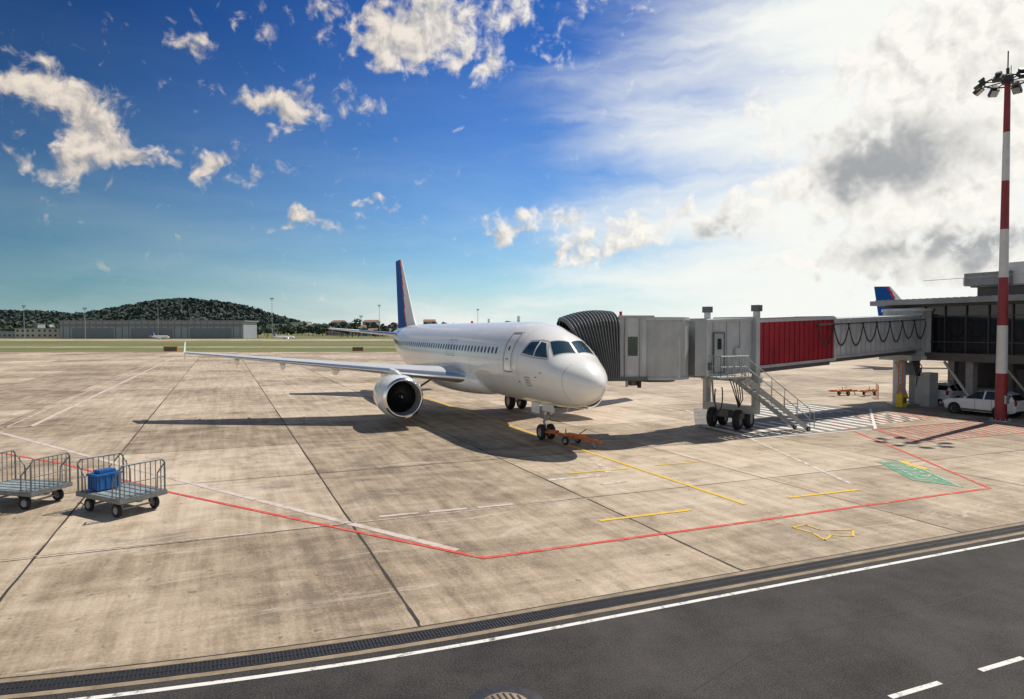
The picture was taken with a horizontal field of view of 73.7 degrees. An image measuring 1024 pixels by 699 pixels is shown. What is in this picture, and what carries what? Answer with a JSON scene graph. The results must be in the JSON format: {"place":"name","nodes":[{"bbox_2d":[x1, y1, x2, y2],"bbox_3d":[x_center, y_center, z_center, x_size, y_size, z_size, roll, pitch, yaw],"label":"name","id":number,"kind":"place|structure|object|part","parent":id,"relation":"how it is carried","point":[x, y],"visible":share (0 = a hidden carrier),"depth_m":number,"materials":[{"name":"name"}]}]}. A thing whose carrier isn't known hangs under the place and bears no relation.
{"place":"outdoors","nodes":[
{"label":"outdoors","id":0,"kind":"place"},
{"bbox_2d":[5,302,267,323],"bbox_3d":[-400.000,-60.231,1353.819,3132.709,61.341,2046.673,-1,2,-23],"label":"hills","id":1,"kind":"structure","parent":0,"point":[162,308],"depth_m":1098.78,"materials":[{"name":"green plant"}]},
{"bbox_2d":[0,297,387,333],"bbox_3d":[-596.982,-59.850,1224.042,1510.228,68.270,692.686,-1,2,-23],"label":"hill woodland","id":2,"kind":"object","parent":1,"relation":"on","point":[138,309],"visible":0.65,"depth_m":1119.55,"materials":[{"name":"green plant"}]},
{"bbox_2d":[0,347,395,347],"bbox_3d":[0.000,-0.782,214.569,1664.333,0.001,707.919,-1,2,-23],"label":"taxiway","id":3,"kind":"structure","parent":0,"point":[193,347],"depth_m":208.72,"materials":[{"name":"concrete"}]},
{"bbox_2d":[0,333,396,351],"bbox_3d":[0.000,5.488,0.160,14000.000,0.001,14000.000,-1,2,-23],"label":"ground","id":4,"kind":"structure","parent":0,"point":[200,343],"depth_m":235.46,"materials":[{"name":"green plant"}]},
{"bbox_2d":[0,331,14,337],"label":"distant building","id":5,"kind":"structure","parent":4,"relation":"on","point":[7,334],"depth_m":438.13,"materials":[{"name":"metal"}]},
{"bbox_2d":[0,331,14,337],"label":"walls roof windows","id":6,"kind":"structure","parent":5,"relation":"in","point":[3,334],"depth_m":438.11,"materials":[{"name":"metal"}]},
{"bbox_2d":[14,328,36,337],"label":"distant building","id":7,"kind":"structure","parent":4,"relation":"on","point":[29,332],"depth_m":426.26,"materials":[{"name":"metal"}]},
{"bbox_2d":[14,328,36,337],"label":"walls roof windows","id":8,"kind":"structure","parent":7,"relation":"in","point":[19,332],"depth_m":426.30,"materials":[{"name":"concrete"}]},
{"bbox_2d":[18,324,44,327],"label":"distant building","id":9,"kind":"structure","parent":4,"relation":"on","point":[39,325],"depth_m":458.57,"materials":[{"name":"metal"}]},
{"bbox_2d":[18,324,44,327],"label":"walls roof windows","id":10,"kind":"structure","parent":9,"relation":"in","point":[35,325],"depth_m":458.58,"materials":[{"name":"metal"}]},
{"bbox_2d":[36,328,59,337],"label":"distant building","id":11,"kind":"structure","parent":4,"relation":"on","point":[47,332],"depth_m":430.09,"materials":[{"name":"metal"}]},
{"bbox_2d":[36,328,59,337],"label":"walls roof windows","id":12,"kind":"structure","parent":11,"relation":"in","point":[40,332],"depth_m":430.11,"materials":[{"name":"concrete"}]},
{"bbox_2d":[58,320,258,338],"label":"aircraft hangar","id":13,"kind":"structure","parent":4,"relation":"on","point":[171,329],"depth_m":416.69,"materials":[{"name":"metal"}]},
{"bbox_2d":[61,322,241,338],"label":"doors and ribs","id":14,"kind":"structure","parent":13,"relation":"in","point":[102,332],"depth_m":416.62,"materials":[{"name":"grey metal"}]},
{"bbox_2d":[163,347,177,350],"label":"taxiway sign","id":15,"kind":"object","parent":4,"relation":"on","point":[170,348],"visible":1,"depth_m":171.83,"materials":[{"name":"metal"}]},
{"bbox_2d":[0,339,392,340],"bbox_3d":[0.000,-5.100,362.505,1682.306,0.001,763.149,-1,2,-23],"label":"taxiway","id":16,"kind":"structure","parent":4,"relation":"on","point":[196,339],"depth_m":359.73,"materials":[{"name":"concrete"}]},
{"bbox_2d":[152,332,169,338],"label":"passenger airplane","id":17,"kind":"object","parent":16,"relation":"on","point":[160,337],"visible":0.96,"depth_m":384.12,"materials":[{"name":"white paint"}]},
{"bbox_2d":[273,333,294,338],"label":"passenger airplane","id":18,"kind":"object","parent":16,"relation":"on","point":[284,337],"visible":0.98,"depth_m":388.98,"materials":[{"name":"white paint"}]},
{"bbox_2d":[0,317,513,337],"bbox_3d":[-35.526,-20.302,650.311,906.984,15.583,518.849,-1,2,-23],"label":"distant treeline","id":19,"kind":"object","parent":4,"relation":"on","point":[290,328],"visible":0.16,"depth_m":545.05,"materials":[{"name":"green plant"}]},
{"bbox_2d":[291,322,310,333],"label":"distant building","id":20,"kind":"structure","parent":4,"relation":"on","point":[298,323],"depth_m":890.81,"materials":[{"name":"metal"}]},
{"bbox_2d":[291,322,310,333],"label":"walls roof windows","id":21,"kind":"structure","parent":20,"relation":"in","point":[293,323],"depth_m":890.87,"materials":[{"name":"metal"}]},
{"bbox_2d":[326,326,337,335],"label":"distant building","id":22,"kind":"structure","parent":4,"relation":"on","point":[330,332],"depth_m":627.52,"materials":[{"name":"tile"}]},
{"bbox_2d":[326,326,337,335],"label":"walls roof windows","id":23,"kind":"structure","parent":22,"relation":"in","point":[328,333],"depth_m":627.57,"materials":[{"name":"tile"}]},
{"bbox_2d":[258,318,435,336],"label":"tree group","id":24,"kind":"object","parent":4,"relation":"on","point":[354,325],"visible":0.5,"depth_m":496.69,"materials":[{"name":"green plant"}]},
{"bbox_2d":[352,347,363,350],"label":"taxiway sign","id":25,"kind":"object","parent":4,"relation":"on","point":[357,348],"visible":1,"depth_m":174.90,"materials":[{"name":"metal"}]},
{"bbox_2d":[359,328,368,335],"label":"distant building","id":26,"kind":"structure","parent":4,"relation":"on","point":[363,334],"depth_m":565.45,"materials":[{"name":"metal"}]},
{"bbox_2d":[359,328,368,335],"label":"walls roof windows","id":27,"kind":"structure","parent":26,"relation":"in","point":[361,334],"depth_m":565.44,"materials":[{"name":"metal"}]},
{"bbox_2d":[367,328,391,335],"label":"distant building","id":28,"kind":"structure","parent":4,"relation":"on","point":[372,329],"depth_m":561.92,"materials":[{"name":"tile"}]},
{"bbox_2d":[367,328,391,335],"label":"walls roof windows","id":29,"kind":"structure","parent":28,"relation":"in","point":[371,329],"depth_m":561.86,"materials":[{"name":"tile"}]},
{"bbox_2d":[272,324,288,333],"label":"distant building","id":30,"kind":"structure","parent":0,"point":[277,332],"depth_m":823.17,"materials":[{"name":"metal"}]},
{"bbox_2d":[272,324,288,333],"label":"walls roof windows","id":31,"kind":"structure","parent":30,"relation":"in","point":[277,332],"depth_m":823.11,"materials":[{"name":"metal"}]},
{"bbox_2d":[331,320,346,323],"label":"distant building","id":32,"kind":"structure","parent":0,"point":[336,321],"depth_m":876.44,"materials":[{"name":"tile"}]},
{"bbox_2d":[331,320,346,323],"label":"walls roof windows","id":33,"kind":"structure","parent":32,"relation":"in","point":[334,321],"depth_m":876.41,"materials":[{"name":"tile"}]},
{"bbox_2d":[337,325,366,335],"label":"distant building","id":34,"kind":"structure","parent":0,"point":[350,333],"depth_m":599.46,"materials":[{"name":"concrete"}]},
{"bbox_2d":[337,325,366,335],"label":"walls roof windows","id":35,"kind":"structure","parent":34,"relation":"in","point":[339,334],"depth_m":599.42,"materials":[{"name":"concrete"}]},
{"bbox_2d":[362,320,378,324],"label":"distant building","id":36,"kind":"structure","parent":0,"point":[370,321],"depth_m":851.49,"materials":[{"name":"tile"}]},
{"bbox_2d":[362,320,378,324],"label":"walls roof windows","id":37,"kind":"structure","parent":36,"relation":"in","point":[370,321],"depth_m":851.42,"materials":[{"name":"tile"}]},
{"bbox_2d":[423,319,435,323],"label":"distant building","id":38,"kind":"structure","parent":0,"point":[429,321],"depth_m":807.60,"materials":[{"name":"tile"}]},
{"bbox_2d":[423,319,435,323],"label":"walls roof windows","id":39,"kind":"structure","parent":38,"relation":"in","point":[429,321],"depth_m":807.59,"materials":[{"name":"tile"}]},
{"bbox_2d":[0,352,1023,698],"bbox_3d":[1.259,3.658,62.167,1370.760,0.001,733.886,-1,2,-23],"label":"apron","id":40,"kind":"object","parent":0,"point":[114,604],"depth_m":22.11,"materials":[{"name":"concrete"}]},
{"bbox_2d":[0,450,72,509],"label":"baggage cart","id":41,"kind":"object","parent":40,"relation":"on","point":[24,490],"visible":1,"depth_m":21.31,"materials":[{"name":"grey metal"}]},
{"bbox_2d":[76,452,166,516],"bbox_3d":[-12.220,4.078,20.933,3.045,1.566,1.500,1,2,29],"label":"baggage cart","id":42,"kind":"object","parent":40,"relation":"on","point":[107,485],"visible":1,"depth_m":20.54,"materials":[{"name":"grey metal"}]},
{"bbox_2d":[184,259,607,439],"bbox_3d":[-5.129,-1.830,48.655,28.570,11.760,32.484,0,2,17],"label":"passenger airplane","id":43,"kind":"object","parent":40,"relation":"on","point":[549,367],"visible":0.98,"depth_m":37.27,"materials":[{"name":"white paint"}]},
{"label":"windows and doors","id":44,"kind":"part","parent":43,"relation":"part of","materials":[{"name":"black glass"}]},
{"bbox_2d":[0,357,853,559],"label":"white apron lines","id":45,"kind":"object","parent":40,"relation":"on","point":[600,465],"visible":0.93,"depth_m":24.00,"materials":[{"name":"white paint"}]},
{"bbox_2d":[51,373,927,539],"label":"yellow guide lines","id":46,"kind":"object","parent":40,"relation":"on","point":[905,462],"visible":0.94,"depth_m":23.60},
{"bbox_2d":[3,422,989,558],"bbox_3d":[-4.693,4.673,26.964,49.441,0.001,22.066,0,2,-5],"label":"red boundary line","id":47,"kind":"object","parent":40,"relation":"on","point":[463,553],"visible":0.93,"depth_m":19.52,"materials":[{"name":"red paint"}]},
{"bbox_2d":[0,357,1018,561],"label":"joint lines crosswise","id":48,"kind":"object","parent":40,"relation":"on","point":[404,466],"visible":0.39,"depth_m":27.46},
{"bbox_2d":[0,521,1023,698],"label":"drain channel","id":49,"kind":"object","parent":40,"relation":"on","point":[209,665],"visible":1,"depth_m":12.36,"materials":[{"name":"concrete"}]},
{"bbox_2d":[0,356,1023,625],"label":"joint lines lengthwise","id":50,"kind":"object","parent":40,"relation":"on","point":[362,538],"visible":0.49,"depth_m":20.98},
{"bbox_2d":[545,429,602,447],"bbox_3d":[2.971,4.144,32.539,0.970,0.784,3.542,-1,2,-41],"label":"tow bar","id":51,"kind":"object","parent":40,"relation":"on","point":[578,438],"visible":1,"depth_m":32.41,"materials":[{"name":"orange paint"}]},
{"bbox_2d":[557,305,932,431],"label":"jet bridge","id":52,"kind":"structure","parent":40,"relation":"on","point":[633,350],"depth_m":36.64,"materials":[{"name":"grey metal"}]},
{"bbox_2d":[695,320,741,375],"bbox_3d":[10.642,-0.103,35.069,3.700,2.800,0.144,-1,2,-37],"label":"service door","id":53,"kind":"structure","parent":52,"relation":"in","point":[700,325],"depth_m":34.47,"materials":[{"name":"grey metal"}]},
{"bbox_2d":[693,403,920,438],"bbox_3d":[17.327,4.210,42.812,16.908,0.007,11.982,-1,2,-23],"label":"zebra hatching","id":54,"kind":"object","parent":40,"relation":"on","point":[768,423],"visible":0.77,"depth_m":40.54,"materials":[{"name":"white paint"}]},
{"bbox_2d":[828,386,858,395],"bbox_3d":[27.715,3.436,56.814,3.542,0.784,0.970,-1,2,-28],"label":"tow bar","id":55,"kind":"object","parent":40,"relation":"on","point":[840,391],"visible":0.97,"depth_m":56.52,"materials":[{"name":"orange paint"}]},
{"bbox_2d":[858,385,876,395],"bbox_3d":[29.849,3.433,56.906,3.542,0.784,0.970,-2,2,-43],"label":"tow bar","id":56,"kind":"object","parent":40,"relation":"on","point":[868,390],"visible":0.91,"depth_m":56.51,"materials":[{"name":"orange paint"}]},
{"bbox_2d":[876,383,878,398],"bbox_3d":[29.227,3.319,54.623,0.049,1.117,2.241,1,2,24],"label":"safety railing","id":57,"kind":"object","parent":40,"relation":"on","point":[877,386],"visible":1,"depth_m":54.59,"materials":[{"name":"metal"}]},
{"bbox_2d":[874,286,900,315],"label":"passenger airplane","id":58,"kind":"object","parent":40,"relation":"on","point":[885,293],"visible":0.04,"depth_m":99.68,"materials":[{"name":"white paint"}]},
{"bbox_2d":[895,393,906,406],"bbox_3d":[27.558,3.582,48.324,0.560,0.960,0.560,-1,2,-23],"label":"yellow utility cabinet","id":59,"kind":"object","parent":40,"relation":"on","point":[901,399],"visible":1,"depth_m":48.15,"materials":[{"name":"metal"}]},
{"bbox_2d":[879,462,962,486],"bbox_3d":[15.386,4.702,25.914,1.300,0.008,4.400,0,2,9],"label":"green floor marking","id":60,"kind":"object","parent":40,"relation":"on","point":[915,473],"visible":1,"depth_m":25.89,"materials":[{"name":"green paint"}]},
{"bbox_2d":[857,412,1023,441],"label":"red hatching","id":61,"kind":"object","parent":40,"relation":"on","point":[941,428],"visible":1,"depth_m":37.67,"materials":[{"name":"paint"}]},
{"bbox_2d":[938,381,964,402],"bbox_3d":[32.708,3.181,50.065,4.450,1.740,2.160,-1,2,-23],"label":"parked car","id":62,"kind":"object","parent":40,"relation":"on","point":[947,390],"visible":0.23,"depth_m":48.86,"materials":[{"name":"white paint"}]},
{"bbox_2d":[943,388,1023,416],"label":"parked car","id":63,"kind":"object","parent":40,"relation":"on","point":[981,401],"visible":0.82,"depth_m":43.03,"materials":[{"name":"white paint"}]},
{"bbox_2d":[972,51,1023,421],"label":"light mast","id":64,"kind":"object","parent":40,"relation":"on","point":[1007,80],"visible":1,"depth_m":40.50,"materials":[{"name":"red metal"}]},
{"bbox_2d":[0,0,1023,325],"label":"sky","id":65,"kind":"structure","parent":0,"point":[546,161],"materials":[{"name":"blue"}]},
{"bbox_2d":[14,534,1023,698],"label":"road","id":66,"kind":"structure","parent":0,"point":[683,651],"depth_m":11.56,"materials":[{"name":"grey asphalt"}]},
{"bbox_2d":[468,685,542,698],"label":"manhole cover","id":67,"kind":"object","parent":66,"relation":"on","point":[505,692],"visible":1,"depth_m":10.22,"materials":[{"name":"metal"}]},
{"bbox_2d":[70,537,1023,698],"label":"road edge line","id":68,"kind":"object","parent":66,"relation":"on","point":[422,651],"visible":1,"depth_m":12.04,"materials":[{"name":"white paint"}]},
{"bbox_2d":[887,656,1023,698],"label":"road dashes","id":69,"kind":"object","parent":66,"relation":"on","point":[937,683],"visible":1,"depth_m":10.54,"materials":[{"name":"white paint"}]},
{"bbox_2d":[909,361,1023,406],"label":"ground floor","id":70,"kind":"structure","parent":0,"point":[974,377],"depth_m":48.68,"materials":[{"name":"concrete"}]},
{"bbox_2d":[870,283,1023,363],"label":"storey","id":71,"kind":"object","parent":70,"relation":"on","point":[977,328],"visible":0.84,"depth_m":46.62,"materials":[{"name":"metal"}]},
{"bbox_2d":[884,301,1023,354],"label":"glazing bars","id":72,"kind":"object","parent":71,"relation":"on","point":[988,332],"visible":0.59,"depth_m":46.71,"materials":[{"name":"grey metal"}]},
{"bbox_2d":[926,261,1023,286],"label":"roof plant","id":73,"kind":"object","parent":71,"relation":"on","point":[1016,272],"visible":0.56,"depth_m":47.07,"materials":[{"name":"metal"}]}
]}

